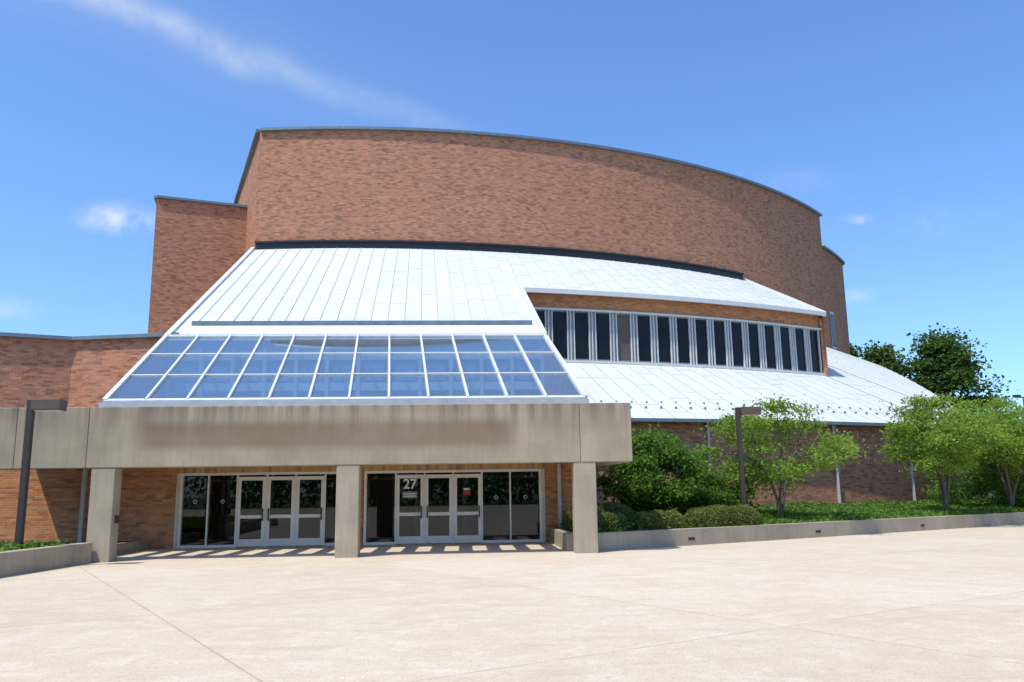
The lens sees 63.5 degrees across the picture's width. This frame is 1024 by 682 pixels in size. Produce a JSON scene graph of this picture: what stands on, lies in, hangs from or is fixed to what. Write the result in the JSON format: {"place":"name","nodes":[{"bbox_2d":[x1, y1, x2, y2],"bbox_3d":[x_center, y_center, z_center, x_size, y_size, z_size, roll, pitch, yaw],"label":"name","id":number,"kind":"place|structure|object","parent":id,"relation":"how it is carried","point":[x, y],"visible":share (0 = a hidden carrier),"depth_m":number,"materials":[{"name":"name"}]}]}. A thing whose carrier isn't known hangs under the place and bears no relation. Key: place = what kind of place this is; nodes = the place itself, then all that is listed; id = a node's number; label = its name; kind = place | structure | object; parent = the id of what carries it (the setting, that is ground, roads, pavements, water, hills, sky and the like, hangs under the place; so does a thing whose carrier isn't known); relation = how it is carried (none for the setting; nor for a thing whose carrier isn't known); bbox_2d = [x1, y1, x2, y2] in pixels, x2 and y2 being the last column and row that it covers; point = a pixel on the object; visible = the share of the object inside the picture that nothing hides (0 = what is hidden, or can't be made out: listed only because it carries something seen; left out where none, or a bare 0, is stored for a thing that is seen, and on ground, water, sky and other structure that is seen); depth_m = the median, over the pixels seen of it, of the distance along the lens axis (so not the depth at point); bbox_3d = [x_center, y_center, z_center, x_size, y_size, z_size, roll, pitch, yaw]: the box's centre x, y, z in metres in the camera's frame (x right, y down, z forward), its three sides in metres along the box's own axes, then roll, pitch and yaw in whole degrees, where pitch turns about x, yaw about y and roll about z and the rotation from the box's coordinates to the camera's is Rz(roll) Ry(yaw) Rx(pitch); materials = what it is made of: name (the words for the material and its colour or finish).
{"place":"outdoors","nodes":[
{"label":"outdoors","id":0,"kind":"place"},
{"bbox_2d":[0,336,161,407],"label":"wing wall","id":1,"kind":"structure","parent":0,"point":[87,373],"depth_m":36.22,"materials":[{"name":"brown brick"}]},
{"bbox_2d":[0,332,179,340],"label":"wing coping","id":2,"kind":"object","parent":1,"relation":"on","point":[81,338],"visible":0.92,"depth_m":36.23,"materials":[{"name":"grey metal"}]},
{"bbox_2d":[114,515,118,522],"bbox_3d":[-10.607,4.784,22.180,0.080,0.200,0.100,0,-10,-3],"label":"wall fixture","id":3,"kind":"object","parent":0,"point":[116,519],"depth_m":22.14,"materials":[{"name":"grey metal"}]},
{"bbox_2d":[0,524,1023,681],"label":"plaza pavement","id":4,"kind":"structure","parent":0,"point":[944,605],"depth_m":11.45,"materials":[{"name":"beige concrete"}]},
{"bbox_2d":[2,541,129,550],"bbox_3d":[-25.951,4.483,15.229,29.950,0.160,22.500,0,-10,-3],"label":"planting bed","id":5,"kind":"object","parent":4,"relation":"on","point":[78,542],"depth_m":26.47,"materials":[{"name":"soil"}]},
{"bbox_2d":[9,399,66,550],"bbox_3d":[-11.635,3.276,20.310,0.920,3.680,0.400,0,-10,-3],"label":"street lamp","id":6,"kind":"object","parent":5,"relation":"on","point":[47,405],"visible":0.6,"depth_m":20.35,"materials":[{"name":"brown metal"}]},
{"bbox_2d":[0,539,77,551],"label":"ivy ground cover","id":7,"kind":"object","parent":5,"relation":"on","point":[8,545],"visible":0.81,"depth_m":20.36,"materials":[{"name":"green plant"}]},
{"bbox_2d":[0,540,149,576],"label":"planter wall","id":8,"kind":"structure","parent":4,"relation":"on","point":[20,561],"depth_m":19.86,"materials":[{"name":"concrete"}]},
{"bbox_2d":[0,463,571,548],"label":"entrance wall","id":9,"kind":"structure","parent":4,"relation":"on","point":[147,503],"depth_m":27.35,"materials":[{"name":"brick"}]},
{"bbox_2d":[176,469,542,548],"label":"door frames","id":10,"kind":"structure","parent":9,"relation":"in","point":[453,537],"depth_m":27.78,"materials":[{"name":"silver metal"}]},
{"bbox_2d":[173,469,545,548],"bbox_3d":[-5.023,5.620,27.836,12.310,2.440,0.250,0,-10,-3],"label":"door hardware and notices","id":11,"kind":"object","parent":10,"relation":"attached to","point":[413,494],"visible":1,"depth_m":27.90,"materials":[{"name":"grey metal"}]},
{"bbox_2d":[403,479,416,488],"bbox_3d":[-3.453,4.849,28.055,0.465,0.345,0.008,0,-10,-3],"label":"building number","id":12,"kind":"object","parent":11,"relation":"attached to","point":[407,480],"visible":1,"depth_m":28.05,"materials":[{"name":"paper"}]},
{"bbox_2d":[181,471,538,544],"bbox_3d":[-5.024,5.623,27.856,11.870,2.280,0.050,0,-10,-3],"label":"door glass","id":13,"kind":"object","parent":10,"relation":"in","point":[381,515],"visible":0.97,"depth_m":27.84,"materials":[{"name":"glass"}]},
{"bbox_2d":[178,463,541,473],"bbox_3d":[-5.085,4.322,28.128,12.230,0.220,0.220,0,-10,-3],"label":"soldier course","id":14,"kind":"object","parent":9,"relation":"attached to","point":[366,468],"visible":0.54,"depth_m":28.04,"materials":[{"name":"brick"}]},
{"bbox_2d":[86,462,597,562],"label":"canopy columns","id":15,"kind":"structure","parent":4,"relation":"on","point":[104,510],"depth_m":22.33,"materials":[{"name":"grey concrete"}]},
{"bbox_2d":[0,403,632,469],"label":"canopy fascia beam","id":16,"kind":"structure","parent":15,"relation":"on","point":[600,434],"depth_m":22.64,"materials":[{"name":"grey concrete"}]},
{"bbox_2d":[165,340,544,546],"bbox_3d":[-6.182,3.293,32.134,16.780,8.600,7.400,0,-10,-3],"label":"lobby interior","id":17,"kind":"object","parent":4,"relation":"on","point":[338,386],"visible":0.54,"depth_m":36.04,"materials":[{"name":"glass"}]},
{"bbox_2d":[181,472,542,540],"bbox_3d":[-5.752,5.968,31.641,16.000,3.150,7.250,0,-10,-3],"label":"vestibule","id":18,"kind":"object","parent":17,"relation":"on","point":[367,483],"visible":0.01,"depth_m":31.71,"materials":[{"name":"metal"}]},
{"bbox_2d":[77,423,965,541],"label":"downspouts","id":19,"kind":"object","parent":4,"relation":"on","point":[82,505],"visible":0.36,"depth_m":28.06,"materials":[{"name":"paint"}]},
{"bbox_2d":[550,512,1023,550],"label":"planter wall","id":20,"kind":"structure","parent":4,"relation":"on","point":[607,541],"depth_m":27.18,"materials":[{"name":"concrete"}]},
{"bbox_2d":[559,492,1022,531],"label":"planting bed","id":21,"kind":"object","parent":20,"relation":"on","point":[631,529],"visible":0.02,"depth_m":28.88,"materials":[{"name":"soil"}]},
{"bbox_2d":[564,500,634,531],"bbox_3d":[2.876,5.693,26.916,3.047,0.983,1.367,5,-12,-29],"label":"clipped hedge","id":22,"kind":"object","parent":21,"relation":"on","point":[614,507],"visible":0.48,"depth_m":26.64,"materials":[{"name":"green plant"}]},
{"bbox_2d":[597,512,627,531],"bbox_3d":[2.789,5.475,24.921,1.966,0.688,1.087,5,-12,-30],"label":"clipped hedge","id":23,"kind":"object","parent":21,"relation":"on","point":[608,520],"visible":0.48,"depth_m":24.55,"materials":[{"name":"green plant"}]},
{"bbox_2d":[632,509,684,530],"bbox_3d":[4.559,5.587,25.717,2.272,0.709,1.169,5,-12,-31],"label":"clipped hedge","id":24,"kind":"object","parent":21,"relation":"on","point":[657,518],"visible":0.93,"depth_m":25.21,"materials":[{"name":"green plant"}]},
{"bbox_2d":[596,421,725,514],"bbox_3d":[5.190,4.724,29.548,4.869,3.760,4.369,4,-12,-26],"label":"shrub","id":25,"kind":"object","parent":21,"relation":"on","point":[651,465],"visible":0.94,"depth_m":28.74,"materials":[{"name":"green plant"}]},
{"bbox_2d":[671,466,773,513],"bbox_3d":[7.473,5.815,31.305,4.142,2.232,4.165,0,-10,-3],"label":"shrub","id":26,"kind":"object","parent":21,"relation":"on","point":[709,496],"visible":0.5,"depth_m":30.42,"materials":[{"name":"green plant"}]},
{"bbox_2d":[683,504,762,527],"bbox_3d":[6.923,5.742,27.042,3.547,0.813,1.375,5,-12,-29],"label":"clipped hedge","id":27,"kind":"object","parent":21,"relation":"on","point":[718,515],"visible":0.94,"depth_m":26.39,"materials":[{"name":"green plant"}]},
{"bbox_2d":[735,407,760,503],"bbox_3d":[8.303,4.330,28.816,0.920,4.050,0.400,0,-10,-3],"label":"street lamp","id":28,"kind":"object","parent":21,"relation":"on","point":[746,411],"visible":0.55,"depth_m":28.90,"materials":[{"name":"brown metal"}]},
{"bbox_2d":[692,393,868,516],"bbox_3d":[9.891,4.285,31.090,6.626,4.643,6.188,0,-10,-3],"label":"ornamental tree","id":29,"kind":"object","parent":21,"relation":"on","point":[792,468],"visible":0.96,"depth_m":30.67,"materials":[{"name":"green plant"}]},
{"bbox_2d":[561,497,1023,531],"bbox_3d":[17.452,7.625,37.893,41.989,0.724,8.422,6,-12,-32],"label":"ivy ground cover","id":30,"kind":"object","parent":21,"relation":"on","point":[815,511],"visible":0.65,"depth_m":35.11,"materials":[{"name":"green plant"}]},
{"bbox_2d":[865,391,1019,509],"bbox_3d":[18.045,4.602,34.888,5.860,4.959,5.659,-7,-12,31],"label":"ornamental tree","id":31,"kind":"object","parent":21,"relation":"on","point":[949,441],"visible":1,"depth_m":34.56,"materials":[{"name":"green plant"}]},
{"bbox_2d":[918,454,1023,507],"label":"shrub","id":32,"kind":"object","parent":21,"relation":"on","point":[993,484],"visible":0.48,"depth_m":40.72,"materials":[{"name":"green plant"}]},
{"bbox_2d":[931,395,1023,506],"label":"ornamental tree","id":33,"kind":"object","parent":21,"relation":"on","point":[1010,448],"visible":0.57,"depth_m":37.65,"materials":[{"name":"green plant"}]},
{"bbox_2d":[969,404,1023,484],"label":"ornamental tree","id":34,"kind":"object","parent":21,"relation":"on","point":[1021,407],"depth_m":43.16,"materials":[{"name":"green plant"}]},
{"bbox_2d":[596,422,988,504],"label":"curved lower wall","id":35,"kind":"structure","parent":4,"relation":"on","point":[872,478],"depth_m":42.32,"materials":[{"name":"brown brick"}]},
{"bbox_2d":[164,247,892,425],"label":"roof edge trim","id":36,"kind":"structure","parent":35,"relation":"on","point":[393,327],"depth_m":37.79,"materials":[{"name":"white paint"}]},
{"bbox_2d":[237,130,830,347],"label":"drum wall","id":37,"kind":"structure","parent":36,"relation":"on","point":[353,185],"depth_m":59.85,"materials":[{"name":"brown brick"}]},
{"bbox_2d":[254,240,743,279],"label":"drum base flashing","id":38,"kind":"object","parent":37,"relation":"attached to","point":[407,244],"visible":1,"depth_m":58.19,"materials":[{"name":"black metal"}]},
{"bbox_2d":[234,126,844,264],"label":"coping","id":39,"kind":"object","parent":37,"relation":"on","point":[409,129],"visible":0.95,"depth_m":61.26,"materials":[{"name":"metal"}]},
{"bbox_2d":[822,248,849,354],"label":"side drum wall","id":40,"kind":"structure","parent":37,"relation":"attached to","point":[834,286],"depth_m":79.58,"materials":[{"name":"brown brick"}]},
{"bbox_2d":[830,312,836,348],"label":"side window","id":41,"kind":"structure","parent":40,"relation":"attached to","point":[833,330],"depth_m":77.16,"materials":[{"name":"blue glass"}]},
{"bbox_2d":[198,248,951,423],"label":"metal roof seams","id":42,"kind":"object","parent":36,"relation":"on","point":[830,349],"visible":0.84,"depth_m":49.12,"materials":[{"name":"grey metal"}]},
{"bbox_2d":[534,307,828,375],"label":"clerestory frames","id":43,"kind":"structure","parent":42,"relation":"on","point":[821,349],"depth_m":49.52,"materials":[{"name":"metal"}]},
{"bbox_2d":[526,292,819,327],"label":"clerestory brick band","id":44,"kind":"object","parent":43,"relation":"on","point":[569,301],"visible":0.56,"depth_m":49.08,"materials":[{"name":"brown brick"}]},
{"bbox_2d":[535,310,819,372],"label":"clerestory windows","id":45,"kind":"structure","parent":43,"relation":"in","point":[582,335],"depth_m":48.73,"materials":[{"name":"black glass"}]},
{"bbox_2d":[600,400,899,414],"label":"snow guards","id":46,"kind":"object","parent":42,"relation":"on","point":[719,408],"visible":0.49,"depth_m":42.35,"materials":[{"name":"metal"}]},
{"bbox_2d":[182,248,963,423],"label":"metal roof panels","id":47,"kind":"object","parent":35,"relation":"on","point":[426,308],"visible":0.8,"depth_m":46.88,"materials":[{"name":"white metal"}]},
{"bbox_2d":[0,0,1023,418],"label":"sky","id":48,"kind":"structure","parent":0,"point":[900,123],"materials":[{"name":"blue"}]},
{"label":"ground","id":49,"kind":"structure","parent":0,"visible":0},
{"bbox_2d":[148,198,246,332],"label":"stair tower wall","id":50,"kind":"structure","parent":49,"relation":"on","point":[198,251],"depth_m":61.62,"materials":[{"name":"brown brick"}]},
{"bbox_2d":[154,195,247,207],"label":"stair tower coping","id":51,"kind":"object","parent":50,"relation":"on","point":[199,201],"visible":0.52,"depth_m":62.40,"materials":[{"name":"grey metal"}]},
{"bbox_2d":[111,316,827,398],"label":"cheek walls","id":52,"kind":"structure","parent":49,"relation":"on","point":[136,388],"depth_m":33.32,"materials":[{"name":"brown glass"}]},
{"bbox_2d":[98,334,588,406],"bbox_3d":[-6.153,0.974,32.182,17.200,3.938,7.541,0,-10,-3],"label":"skylight frame","id":53,"kind":"object","parent":52,"relation":"attached to","point":[149,401],"visible":0.99,"depth_m":30.49,"materials":[{"name":"white metal"}]},
{"bbox_2d":[154,336,549,373],"bbox_3d":[-6.168,0.908,32.269,16.949,3.551,7.142,0,-10,-3],"label":"skylight glass","id":54,"kind":"object","parent":53,"relation":"in","point":[192,364],"visible":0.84,"depth_m":34.57,"materials":[{"name":"blue glass"}]},
{"bbox_2d":[849,341,870,361],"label":"shade tree","id":55,"kind":"object","parent":49,"relation":"on","point":[853,352],"visible":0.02,"depth_m":91.94,"materials":[{"name":"green plant"}]},
{"bbox_2d":[856,340,922,380],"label":"shade tree","id":56,"kind":"object","parent":49,"relation":"on","point":[884,356],"visible":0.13,"depth_m":90.38,"materials":[{"name":"green plant"}]},
{"bbox_2d":[903,322,1016,414],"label":"shade tree","id":57,"kind":"object","parent":49,"relation":"on","point":[947,364],"visible":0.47,"depth_m":87.82,"materials":[{"name":"green plant"}]},
{"bbox_2d":[1012,395,1023,404],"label":"parking lot lamp","id":58,"kind":"object","parent":49,"relation":"on","point":[1017,396],"visible":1,"depth_m":127.06,"materials":[{"name":"grey metal"}]}
]}

